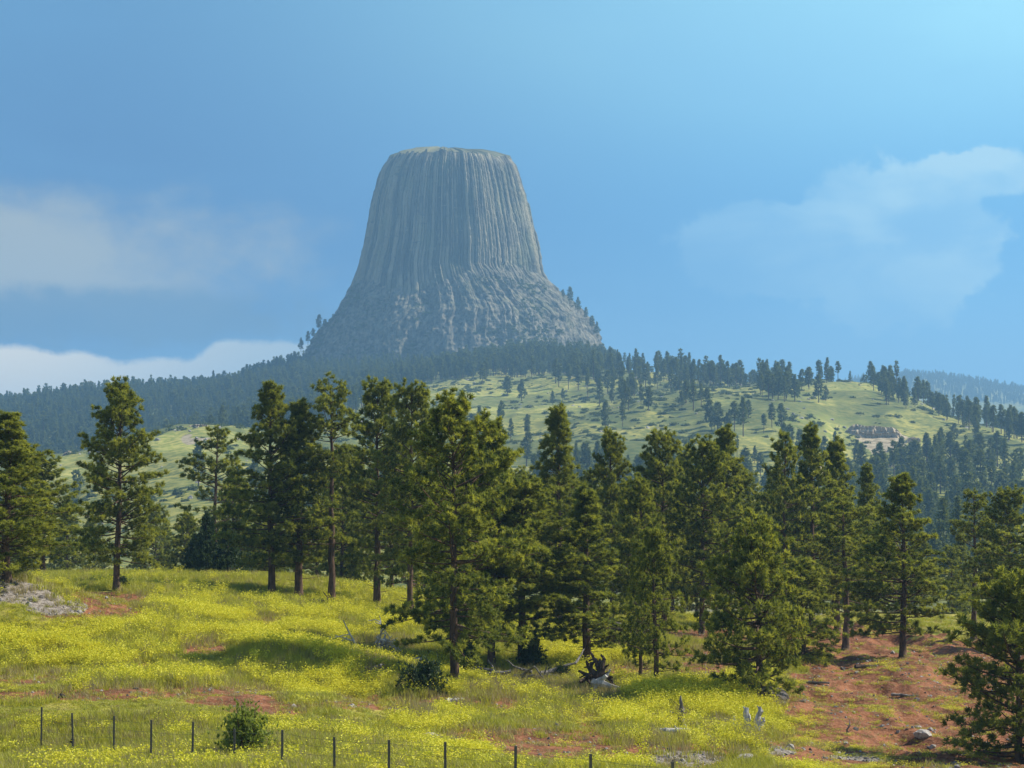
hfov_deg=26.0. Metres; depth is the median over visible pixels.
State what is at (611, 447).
pine tree
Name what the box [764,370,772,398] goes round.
pine tree
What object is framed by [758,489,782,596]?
pine tree
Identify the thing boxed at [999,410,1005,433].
pine tree
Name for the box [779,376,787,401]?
pine tree
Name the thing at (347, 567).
pine tree
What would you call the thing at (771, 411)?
pine tree
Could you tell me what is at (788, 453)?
pine tree
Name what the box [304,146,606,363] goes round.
rock tower
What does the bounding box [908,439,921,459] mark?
pine tree
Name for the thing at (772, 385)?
pine tree
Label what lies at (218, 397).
forest
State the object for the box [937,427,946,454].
pine tree
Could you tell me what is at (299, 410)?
pine tree
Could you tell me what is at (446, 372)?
pine tree
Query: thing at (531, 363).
pine tree
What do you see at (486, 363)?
pine tree
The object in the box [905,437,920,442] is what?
rock outcrop
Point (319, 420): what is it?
pine tree
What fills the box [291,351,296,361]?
pine tree
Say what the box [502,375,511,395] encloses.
pine tree
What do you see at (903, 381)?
pine tree
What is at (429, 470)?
pine tree
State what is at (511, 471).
pine tree
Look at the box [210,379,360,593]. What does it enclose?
pine tree
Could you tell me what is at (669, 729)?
fallen log
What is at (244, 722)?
round shrub
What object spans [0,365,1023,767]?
ground
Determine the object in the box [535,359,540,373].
pine tree
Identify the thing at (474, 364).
pine tree
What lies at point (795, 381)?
pine tree
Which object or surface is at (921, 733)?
stone
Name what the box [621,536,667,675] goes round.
pine tree
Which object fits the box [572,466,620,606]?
pine tree
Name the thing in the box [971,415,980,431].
pine tree
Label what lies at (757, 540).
pine tree
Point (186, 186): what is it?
sky
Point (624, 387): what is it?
pine tree
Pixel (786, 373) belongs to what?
pine tree
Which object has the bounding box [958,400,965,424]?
pine tree
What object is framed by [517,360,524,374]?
pine tree
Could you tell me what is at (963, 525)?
pine tree
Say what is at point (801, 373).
pine tree
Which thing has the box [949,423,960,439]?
pine tree
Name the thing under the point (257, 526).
pine tree
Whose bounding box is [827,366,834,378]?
pine tree
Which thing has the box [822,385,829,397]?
pine tree
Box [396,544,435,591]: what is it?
pine tree
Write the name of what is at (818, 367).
pine tree
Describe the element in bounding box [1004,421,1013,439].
pine tree
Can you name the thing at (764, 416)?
pine tree
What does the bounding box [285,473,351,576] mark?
pine tree
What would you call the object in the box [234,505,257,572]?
pine tree
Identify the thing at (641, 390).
pine tree
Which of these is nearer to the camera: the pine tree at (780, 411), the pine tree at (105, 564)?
the pine tree at (105, 564)
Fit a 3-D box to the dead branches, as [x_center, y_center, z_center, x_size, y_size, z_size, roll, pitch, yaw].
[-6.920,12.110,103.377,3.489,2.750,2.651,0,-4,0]
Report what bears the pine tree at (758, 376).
on the ground at (840, 407)
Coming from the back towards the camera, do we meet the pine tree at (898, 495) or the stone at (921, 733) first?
the pine tree at (898, 495)
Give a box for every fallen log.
[658,724,689,732]
[794,674,829,683]
[854,659,878,668]
[891,693,917,696]
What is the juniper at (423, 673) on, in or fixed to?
on the ground at (840, 407)
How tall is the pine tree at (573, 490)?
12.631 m
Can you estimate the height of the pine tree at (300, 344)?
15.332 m
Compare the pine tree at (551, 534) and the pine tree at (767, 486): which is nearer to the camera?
the pine tree at (551, 534)
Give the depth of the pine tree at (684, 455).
184.43 m
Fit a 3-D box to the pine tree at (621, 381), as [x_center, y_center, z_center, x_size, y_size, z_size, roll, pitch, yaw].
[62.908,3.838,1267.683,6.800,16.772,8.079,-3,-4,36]
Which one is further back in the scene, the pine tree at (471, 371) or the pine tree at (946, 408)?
the pine tree at (471, 371)
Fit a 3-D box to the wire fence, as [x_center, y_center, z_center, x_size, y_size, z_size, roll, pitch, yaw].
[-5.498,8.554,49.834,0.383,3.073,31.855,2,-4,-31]
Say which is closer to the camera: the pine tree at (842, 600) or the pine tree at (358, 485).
the pine tree at (358, 485)
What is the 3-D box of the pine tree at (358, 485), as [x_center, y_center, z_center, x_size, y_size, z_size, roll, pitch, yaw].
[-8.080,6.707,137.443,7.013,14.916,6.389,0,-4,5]
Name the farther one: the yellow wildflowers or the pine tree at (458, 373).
the pine tree at (458, 373)
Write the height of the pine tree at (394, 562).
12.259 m
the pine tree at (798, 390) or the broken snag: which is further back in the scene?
the pine tree at (798, 390)
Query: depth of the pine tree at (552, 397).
1320.09 m
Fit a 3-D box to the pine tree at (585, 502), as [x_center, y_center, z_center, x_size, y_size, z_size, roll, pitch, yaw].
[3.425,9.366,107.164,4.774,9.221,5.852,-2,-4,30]
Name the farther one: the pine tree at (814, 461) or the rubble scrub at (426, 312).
the rubble scrub at (426, 312)
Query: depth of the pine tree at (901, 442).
989.39 m
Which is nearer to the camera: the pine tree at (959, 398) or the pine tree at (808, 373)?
the pine tree at (959, 398)
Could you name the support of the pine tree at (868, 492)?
on the ground at (840, 407)
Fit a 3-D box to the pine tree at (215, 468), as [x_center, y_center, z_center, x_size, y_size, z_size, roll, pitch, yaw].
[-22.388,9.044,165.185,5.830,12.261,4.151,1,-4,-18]
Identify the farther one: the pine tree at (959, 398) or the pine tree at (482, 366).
the pine tree at (482, 366)
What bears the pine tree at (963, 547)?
on the ground at (840, 407)
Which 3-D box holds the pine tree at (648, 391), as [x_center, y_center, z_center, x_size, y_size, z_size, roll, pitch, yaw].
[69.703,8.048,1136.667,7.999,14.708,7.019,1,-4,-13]
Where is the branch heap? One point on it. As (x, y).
(545, 672)
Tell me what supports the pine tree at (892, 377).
on the ground at (840, 407)
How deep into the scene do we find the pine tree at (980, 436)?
976.67 m
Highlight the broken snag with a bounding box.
[670,695,684,724]
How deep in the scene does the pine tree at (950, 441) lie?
983.13 m
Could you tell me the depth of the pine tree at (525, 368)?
1623.96 m
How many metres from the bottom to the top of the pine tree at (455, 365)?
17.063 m
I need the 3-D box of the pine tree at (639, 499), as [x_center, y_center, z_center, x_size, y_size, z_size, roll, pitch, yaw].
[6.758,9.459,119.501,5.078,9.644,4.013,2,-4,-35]
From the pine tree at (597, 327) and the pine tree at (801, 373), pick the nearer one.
the pine tree at (801, 373)
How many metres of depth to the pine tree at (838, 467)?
157.35 m
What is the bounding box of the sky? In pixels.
[0,0,1023,395]
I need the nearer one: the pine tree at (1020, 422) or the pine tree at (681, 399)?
the pine tree at (1020, 422)
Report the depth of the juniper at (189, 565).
151.26 m
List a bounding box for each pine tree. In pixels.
[0,410,84,582]
[0,450,97,571]
[0,506,53,573]
[45,537,76,569]
[50,499,95,571]
[71,375,169,590]
[74,521,113,570]
[101,544,112,569]
[126,503,180,569]
[157,510,198,569]
[157,518,173,567]
[174,424,249,569]
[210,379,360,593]
[210,469,261,569]
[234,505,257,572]
[239,497,287,572]
[260,396,344,597]
[280,532,309,572]
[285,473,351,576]
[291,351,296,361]
[297,337,303,348]
[299,370,365,599]
[306,331,310,340]
[316,314,321,327]
[317,445,371,580]
[334,375,425,603]
[335,464,383,584]
[350,436,424,587]
[364,376,451,619]
[379,386,550,678]
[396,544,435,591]
[407,419,558,664]
[413,460,451,593]
[413,470,449,589]
[422,454,513,654]
[443,369,448,378]
[452,359,461,378]
[456,368,460,377]
[467,361,475,377]
[469,363,475,376]
[474,473,601,663]
[476,362,486,382]
[478,449,519,581]
[484,357,489,378]
[497,400,505,415]
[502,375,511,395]
[508,364,514,377]
[510,465,541,597]
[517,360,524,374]
[517,379,527,400]
[517,401,596,618]
[523,363,527,377]
[523,476,562,590]
[528,355,535,376]
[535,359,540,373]
[539,482,631,660]
[546,360,552,372]
[549,471,581,600]
[550,390,555,404]
[552,358,557,382]
[554,362,562,386]
[567,286,573,300]
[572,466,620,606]
[575,297,581,309]
[583,307,587,316]
[587,426,643,619]
[589,315,594,325]
[593,378,604,405]
[594,321,600,332]
[595,472,672,623]
[601,475,660,594]
[608,389,615,402]
[614,523,699,680]
[615,424,705,622]
[617,377,624,396]
[619,380,627,407]
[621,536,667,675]
[622,464,679,592]
[625,387,632,410]
[631,378,636,388]
[631,471,695,610]
[638,384,644,397]
[640,386,654,410]
[655,433,754,633]
[667,446,703,613]
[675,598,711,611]
[677,390,685,405]
[679,380,691,402]
[685,423,782,612]
[687,379,697,410]
[687,495,732,611]
[687,506,816,696]
[697,383,704,405]
[702,386,711,401]
[707,466,772,607]
[730,401,739,430]
[730,555,849,666]
[736,396,751,436]
[745,399,753,417]
[754,428,825,599]
[756,370,763,394]
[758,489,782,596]
[759,376,765,396]
[761,413,766,424]
[763,468,790,523]
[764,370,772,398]
[765,374,776,398]
[768,402,775,427]
[770,477,841,614]
[772,377,781,398]
[773,365,779,377]
[774,403,787,427]
[777,371,783,392]
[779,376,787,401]
[780,371,790,399]
[786,370,791,386]
[787,361,792,388]
[787,374,800,401]
[787,420,857,624]
[796,379,801,395]
[797,369,805,388]
[804,367,813,385]
[807,493,865,612]
[808,435,863,632]
[810,495,901,650]
[813,373,824,402]
[815,359,822,373]
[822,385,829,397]
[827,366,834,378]
[834,361,841,372]
[834,471,960,657]
[848,461,897,621]
[853,511,887,610]
[876,519,910,605]
[877,376,883,393]
[880,366,888,379]
[882,380,889,404]
[884,385,892,403]
[886,371,891,381]
[888,382,893,395]
[890,375,896,389]
[891,575,919,612]
[893,437,908,461]
[895,384,900,401]
[900,376,908,399]
[903,393,908,404]
[904,441,916,458]
[907,541,944,606]
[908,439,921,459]
[910,392,918,406]
[921,432,931,461]
[922,437,932,461]
[927,543,971,614]
[928,392,935,409]
[933,392,943,410]
[933,564,1023,763]
[936,430,946,459]
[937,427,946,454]
[941,396,945,412]
[941,398,951,415]
[943,529,972,614]
[945,431,955,456]
[945,438,953,456]
[948,487,1004,640]
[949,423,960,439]
[951,441,959,466]
[953,396,961,414]
[955,403,961,422]
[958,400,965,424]
[961,412,969,424]
[962,483,1023,639]
[964,399,972,429]
[971,397,982,419]
[971,404,980,421]
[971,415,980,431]
[972,424,984,439]
[975,432,986,451]
[977,527,1002,612]
[979,525,1023,614]
[982,395,990,418]
[982,405,989,426]
[985,436,997,458]
[986,544,1013,609]
[987,405,998,431]
[991,430,1002,466]
[996,404,1006,433]
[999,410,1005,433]
[1001,409,1014,431]
[1004,407,1015,439]
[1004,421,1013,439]
[1011,406,1017,438]
[1015,412,1023,441]
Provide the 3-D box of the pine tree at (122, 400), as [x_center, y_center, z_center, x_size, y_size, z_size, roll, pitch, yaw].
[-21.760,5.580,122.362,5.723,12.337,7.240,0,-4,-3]
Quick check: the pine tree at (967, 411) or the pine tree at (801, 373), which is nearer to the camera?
the pine tree at (967, 411)
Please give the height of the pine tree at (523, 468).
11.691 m
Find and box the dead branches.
[329,615,400,652]
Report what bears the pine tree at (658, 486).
on the ground at (840, 407)
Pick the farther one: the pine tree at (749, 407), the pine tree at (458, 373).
the pine tree at (458, 373)
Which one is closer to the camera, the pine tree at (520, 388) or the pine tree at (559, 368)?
the pine tree at (520, 388)
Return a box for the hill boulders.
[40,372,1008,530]
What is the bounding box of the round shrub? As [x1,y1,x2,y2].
[199,696,279,753]
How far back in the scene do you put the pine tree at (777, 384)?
1192.93 m
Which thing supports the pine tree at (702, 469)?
on the ground at (840, 407)
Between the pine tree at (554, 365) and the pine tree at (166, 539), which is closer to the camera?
the pine tree at (166, 539)
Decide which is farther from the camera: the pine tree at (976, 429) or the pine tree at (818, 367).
the pine tree at (818, 367)
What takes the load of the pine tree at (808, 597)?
on the ground at (840, 407)
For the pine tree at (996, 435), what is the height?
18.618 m
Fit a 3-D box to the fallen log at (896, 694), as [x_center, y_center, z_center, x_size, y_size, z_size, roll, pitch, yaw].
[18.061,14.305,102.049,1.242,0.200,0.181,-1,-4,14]
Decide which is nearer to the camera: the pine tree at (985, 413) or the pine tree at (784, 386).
the pine tree at (784, 386)
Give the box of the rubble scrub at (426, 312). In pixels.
[300,275,599,361]
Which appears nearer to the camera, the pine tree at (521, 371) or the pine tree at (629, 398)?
the pine tree at (629, 398)
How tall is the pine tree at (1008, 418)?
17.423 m
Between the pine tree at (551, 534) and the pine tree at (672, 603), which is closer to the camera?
the pine tree at (551, 534)
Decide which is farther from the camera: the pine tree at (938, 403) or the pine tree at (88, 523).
the pine tree at (938, 403)
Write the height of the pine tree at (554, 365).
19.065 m
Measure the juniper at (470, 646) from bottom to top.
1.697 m
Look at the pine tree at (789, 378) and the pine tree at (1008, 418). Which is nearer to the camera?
the pine tree at (1008, 418)
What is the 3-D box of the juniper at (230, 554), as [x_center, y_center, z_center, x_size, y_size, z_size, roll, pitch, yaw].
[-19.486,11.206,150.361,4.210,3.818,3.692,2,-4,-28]
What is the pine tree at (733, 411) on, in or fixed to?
on the ground at (840, 407)
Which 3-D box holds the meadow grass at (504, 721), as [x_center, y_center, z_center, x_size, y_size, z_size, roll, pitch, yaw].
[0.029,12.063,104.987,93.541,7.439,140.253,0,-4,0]
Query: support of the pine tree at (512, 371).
on the ground at (840, 407)
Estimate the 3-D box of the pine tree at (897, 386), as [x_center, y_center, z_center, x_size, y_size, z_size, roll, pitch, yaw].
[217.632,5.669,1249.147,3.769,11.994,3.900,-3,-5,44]
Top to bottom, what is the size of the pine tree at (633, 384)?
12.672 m
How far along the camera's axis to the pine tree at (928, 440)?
986.34 m
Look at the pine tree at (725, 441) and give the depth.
151.57 m
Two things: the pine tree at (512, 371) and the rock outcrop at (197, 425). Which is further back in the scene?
the pine tree at (512, 371)
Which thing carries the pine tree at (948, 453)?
on the ground at (840, 407)
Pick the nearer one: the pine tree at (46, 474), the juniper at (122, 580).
the juniper at (122, 580)
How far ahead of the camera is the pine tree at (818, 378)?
1200.90 m
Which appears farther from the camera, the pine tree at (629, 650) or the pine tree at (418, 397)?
the pine tree at (418, 397)
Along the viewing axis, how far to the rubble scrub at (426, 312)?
2137.53 m
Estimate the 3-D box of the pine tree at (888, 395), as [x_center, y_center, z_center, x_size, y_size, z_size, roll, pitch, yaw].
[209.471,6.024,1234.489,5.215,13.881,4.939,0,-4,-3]
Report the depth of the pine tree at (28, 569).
218.94 m
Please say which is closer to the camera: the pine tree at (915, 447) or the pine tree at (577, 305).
the pine tree at (915, 447)
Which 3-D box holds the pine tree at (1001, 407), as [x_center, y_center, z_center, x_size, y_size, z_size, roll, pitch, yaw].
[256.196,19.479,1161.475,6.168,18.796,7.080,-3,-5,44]
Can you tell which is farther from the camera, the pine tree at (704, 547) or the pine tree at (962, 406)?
the pine tree at (962, 406)
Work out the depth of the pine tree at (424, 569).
178.50 m
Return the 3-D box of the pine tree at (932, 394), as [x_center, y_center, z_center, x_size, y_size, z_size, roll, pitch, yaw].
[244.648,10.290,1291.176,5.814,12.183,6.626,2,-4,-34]
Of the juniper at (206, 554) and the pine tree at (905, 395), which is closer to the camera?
the juniper at (206, 554)
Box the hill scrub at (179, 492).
[36,368,1023,566]
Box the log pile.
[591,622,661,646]
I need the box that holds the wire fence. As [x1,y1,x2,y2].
[40,707,673,767]
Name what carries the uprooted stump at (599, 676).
on the ground at (840, 407)
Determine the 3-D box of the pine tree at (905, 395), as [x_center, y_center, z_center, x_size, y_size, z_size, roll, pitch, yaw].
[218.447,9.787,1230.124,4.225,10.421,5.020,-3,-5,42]
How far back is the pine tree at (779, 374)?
1222.18 m
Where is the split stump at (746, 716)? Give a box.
[733,706,764,729]
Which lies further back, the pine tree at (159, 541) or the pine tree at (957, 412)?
the pine tree at (957, 412)
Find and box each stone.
[757,686,788,700]
[913,729,931,738]
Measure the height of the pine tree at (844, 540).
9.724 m
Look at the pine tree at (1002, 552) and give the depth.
132.10 m
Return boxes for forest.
[0,337,1023,593]
[845,368,1023,404]
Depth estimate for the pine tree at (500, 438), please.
105.58 m
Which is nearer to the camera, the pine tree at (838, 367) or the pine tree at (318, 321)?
the pine tree at (838, 367)
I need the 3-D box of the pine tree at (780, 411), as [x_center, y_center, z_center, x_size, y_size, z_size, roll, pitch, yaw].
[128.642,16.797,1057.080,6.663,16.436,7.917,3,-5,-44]
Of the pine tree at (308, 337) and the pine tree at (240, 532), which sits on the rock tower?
the pine tree at (308, 337)
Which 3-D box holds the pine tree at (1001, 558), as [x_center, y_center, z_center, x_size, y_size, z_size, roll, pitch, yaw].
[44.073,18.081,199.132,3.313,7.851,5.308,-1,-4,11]
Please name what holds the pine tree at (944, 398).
on the ground at (840, 407)
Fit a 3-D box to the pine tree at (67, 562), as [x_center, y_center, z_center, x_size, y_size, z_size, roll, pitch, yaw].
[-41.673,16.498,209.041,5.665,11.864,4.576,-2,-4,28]
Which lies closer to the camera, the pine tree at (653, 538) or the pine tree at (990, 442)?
the pine tree at (653, 538)
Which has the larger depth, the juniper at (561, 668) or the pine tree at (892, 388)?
the pine tree at (892, 388)
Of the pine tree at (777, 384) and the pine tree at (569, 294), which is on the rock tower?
the pine tree at (569, 294)
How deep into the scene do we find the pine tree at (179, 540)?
188.75 m
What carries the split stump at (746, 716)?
on the ground at (840, 407)
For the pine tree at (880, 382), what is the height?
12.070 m
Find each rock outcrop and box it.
[188,424,207,426]
[845,424,904,437]
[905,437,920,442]
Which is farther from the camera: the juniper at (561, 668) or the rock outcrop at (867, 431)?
the rock outcrop at (867, 431)
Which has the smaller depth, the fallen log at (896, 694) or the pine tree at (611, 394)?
the fallen log at (896, 694)
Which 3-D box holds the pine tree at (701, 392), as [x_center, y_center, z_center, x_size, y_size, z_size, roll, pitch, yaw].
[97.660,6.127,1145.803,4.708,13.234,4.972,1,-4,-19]
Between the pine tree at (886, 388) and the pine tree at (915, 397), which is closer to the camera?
the pine tree at (886, 388)
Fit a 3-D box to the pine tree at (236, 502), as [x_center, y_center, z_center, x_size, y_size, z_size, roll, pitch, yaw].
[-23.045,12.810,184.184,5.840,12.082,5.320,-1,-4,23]
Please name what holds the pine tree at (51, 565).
on the ground at (840, 407)
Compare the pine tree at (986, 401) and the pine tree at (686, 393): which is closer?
the pine tree at (686, 393)
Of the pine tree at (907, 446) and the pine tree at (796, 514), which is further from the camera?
the pine tree at (907, 446)
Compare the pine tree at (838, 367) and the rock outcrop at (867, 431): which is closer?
the rock outcrop at (867, 431)
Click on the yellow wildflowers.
(704, 688)
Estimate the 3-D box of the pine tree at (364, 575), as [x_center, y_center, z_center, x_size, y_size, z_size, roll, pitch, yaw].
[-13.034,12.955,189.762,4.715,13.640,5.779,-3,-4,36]
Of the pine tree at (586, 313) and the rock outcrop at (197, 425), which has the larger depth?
the pine tree at (586, 313)
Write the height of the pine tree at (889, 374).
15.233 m
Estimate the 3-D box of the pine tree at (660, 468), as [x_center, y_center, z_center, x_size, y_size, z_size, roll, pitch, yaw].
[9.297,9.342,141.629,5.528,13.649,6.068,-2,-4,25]
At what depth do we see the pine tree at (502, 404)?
1139.77 m
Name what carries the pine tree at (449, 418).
on the ground at (840, 407)
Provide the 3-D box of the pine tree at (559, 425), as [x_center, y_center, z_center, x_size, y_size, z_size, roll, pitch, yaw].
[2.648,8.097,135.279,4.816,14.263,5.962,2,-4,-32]
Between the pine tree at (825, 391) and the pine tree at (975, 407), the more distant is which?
the pine tree at (825, 391)
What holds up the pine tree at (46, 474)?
on the ground at (840, 407)
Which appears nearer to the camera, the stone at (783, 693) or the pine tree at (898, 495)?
the stone at (783, 693)
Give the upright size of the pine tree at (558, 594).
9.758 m
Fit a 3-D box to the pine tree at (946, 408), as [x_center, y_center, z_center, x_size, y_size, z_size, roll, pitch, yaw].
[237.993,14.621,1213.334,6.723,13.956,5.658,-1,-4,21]
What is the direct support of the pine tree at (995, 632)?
on the ground at (840, 407)
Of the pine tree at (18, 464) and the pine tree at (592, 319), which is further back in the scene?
the pine tree at (592, 319)
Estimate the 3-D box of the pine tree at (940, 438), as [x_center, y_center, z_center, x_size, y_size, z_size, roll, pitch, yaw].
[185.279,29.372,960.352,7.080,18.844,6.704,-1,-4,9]
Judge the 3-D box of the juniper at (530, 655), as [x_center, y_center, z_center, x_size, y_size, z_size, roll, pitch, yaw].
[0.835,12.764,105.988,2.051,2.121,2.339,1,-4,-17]
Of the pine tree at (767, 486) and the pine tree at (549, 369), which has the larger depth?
the pine tree at (549, 369)
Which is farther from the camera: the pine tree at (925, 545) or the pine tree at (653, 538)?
the pine tree at (925, 545)
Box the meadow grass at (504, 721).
[0,567,1021,767]
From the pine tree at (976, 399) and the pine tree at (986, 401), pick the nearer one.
the pine tree at (976, 399)
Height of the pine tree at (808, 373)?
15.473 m
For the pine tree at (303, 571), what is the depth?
238.90 m
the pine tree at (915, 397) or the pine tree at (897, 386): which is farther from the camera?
the pine tree at (915, 397)
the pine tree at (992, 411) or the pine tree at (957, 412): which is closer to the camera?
the pine tree at (992, 411)
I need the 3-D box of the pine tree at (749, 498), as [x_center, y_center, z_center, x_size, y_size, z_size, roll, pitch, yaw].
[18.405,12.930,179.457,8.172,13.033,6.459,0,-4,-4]
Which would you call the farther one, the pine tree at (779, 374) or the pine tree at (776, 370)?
the pine tree at (776, 370)
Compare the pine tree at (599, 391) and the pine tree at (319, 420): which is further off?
the pine tree at (599, 391)
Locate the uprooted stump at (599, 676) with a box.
[578,651,618,691]
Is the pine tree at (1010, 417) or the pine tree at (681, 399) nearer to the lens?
the pine tree at (1010, 417)
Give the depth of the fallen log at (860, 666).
110.65 m
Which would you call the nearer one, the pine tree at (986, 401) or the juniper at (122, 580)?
the juniper at (122, 580)
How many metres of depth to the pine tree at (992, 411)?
1134.98 m
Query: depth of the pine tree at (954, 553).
208.88 m
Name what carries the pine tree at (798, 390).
on the ground at (840, 407)
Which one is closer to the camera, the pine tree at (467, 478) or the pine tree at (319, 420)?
the pine tree at (467, 478)
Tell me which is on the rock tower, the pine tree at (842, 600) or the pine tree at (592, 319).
the pine tree at (592, 319)
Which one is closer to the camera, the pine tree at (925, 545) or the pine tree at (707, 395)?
the pine tree at (925, 545)
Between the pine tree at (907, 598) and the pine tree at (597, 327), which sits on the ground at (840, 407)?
the pine tree at (907, 598)
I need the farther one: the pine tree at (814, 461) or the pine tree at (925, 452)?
the pine tree at (925, 452)
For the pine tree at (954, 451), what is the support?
on the ground at (840, 407)
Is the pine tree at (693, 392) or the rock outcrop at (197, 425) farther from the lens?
the pine tree at (693, 392)
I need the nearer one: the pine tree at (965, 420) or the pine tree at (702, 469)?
the pine tree at (702, 469)
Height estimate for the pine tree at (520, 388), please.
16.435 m
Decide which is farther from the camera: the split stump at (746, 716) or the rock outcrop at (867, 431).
the rock outcrop at (867, 431)
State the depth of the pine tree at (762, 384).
1205.90 m
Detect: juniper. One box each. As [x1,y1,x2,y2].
[112,573,129,585]
[170,532,200,570]
[182,509,225,572]
[199,522,256,572]
[395,649,450,693]
[459,641,488,672]
[507,630,548,667]
[546,660,572,674]
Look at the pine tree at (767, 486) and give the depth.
199.39 m
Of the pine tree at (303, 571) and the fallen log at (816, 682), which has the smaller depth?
the fallen log at (816, 682)
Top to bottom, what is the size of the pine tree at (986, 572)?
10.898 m
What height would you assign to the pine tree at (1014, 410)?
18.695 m
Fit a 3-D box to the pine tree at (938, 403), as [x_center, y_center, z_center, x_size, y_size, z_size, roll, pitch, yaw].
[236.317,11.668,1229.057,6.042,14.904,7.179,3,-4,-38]
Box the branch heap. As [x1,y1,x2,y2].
[473,648,584,679]
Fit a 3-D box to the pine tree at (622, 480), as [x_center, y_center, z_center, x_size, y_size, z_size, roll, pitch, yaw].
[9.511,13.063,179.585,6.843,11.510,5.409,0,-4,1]
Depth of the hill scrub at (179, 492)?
1148.90 m
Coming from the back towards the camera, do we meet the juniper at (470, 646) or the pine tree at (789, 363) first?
the pine tree at (789, 363)
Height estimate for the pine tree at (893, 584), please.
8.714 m
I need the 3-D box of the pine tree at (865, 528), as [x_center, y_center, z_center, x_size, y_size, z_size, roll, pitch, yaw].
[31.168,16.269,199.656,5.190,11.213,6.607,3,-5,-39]
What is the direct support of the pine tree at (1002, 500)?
on the ground at (840, 407)
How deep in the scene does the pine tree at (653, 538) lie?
95.46 m
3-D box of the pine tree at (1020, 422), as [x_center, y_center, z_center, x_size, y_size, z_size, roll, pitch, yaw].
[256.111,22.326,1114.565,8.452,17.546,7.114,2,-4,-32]
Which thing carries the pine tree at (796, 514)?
on the ground at (840, 407)
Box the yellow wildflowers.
[0,564,1018,767]
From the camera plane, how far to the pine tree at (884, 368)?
1307.58 m
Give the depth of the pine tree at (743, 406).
1007.96 m

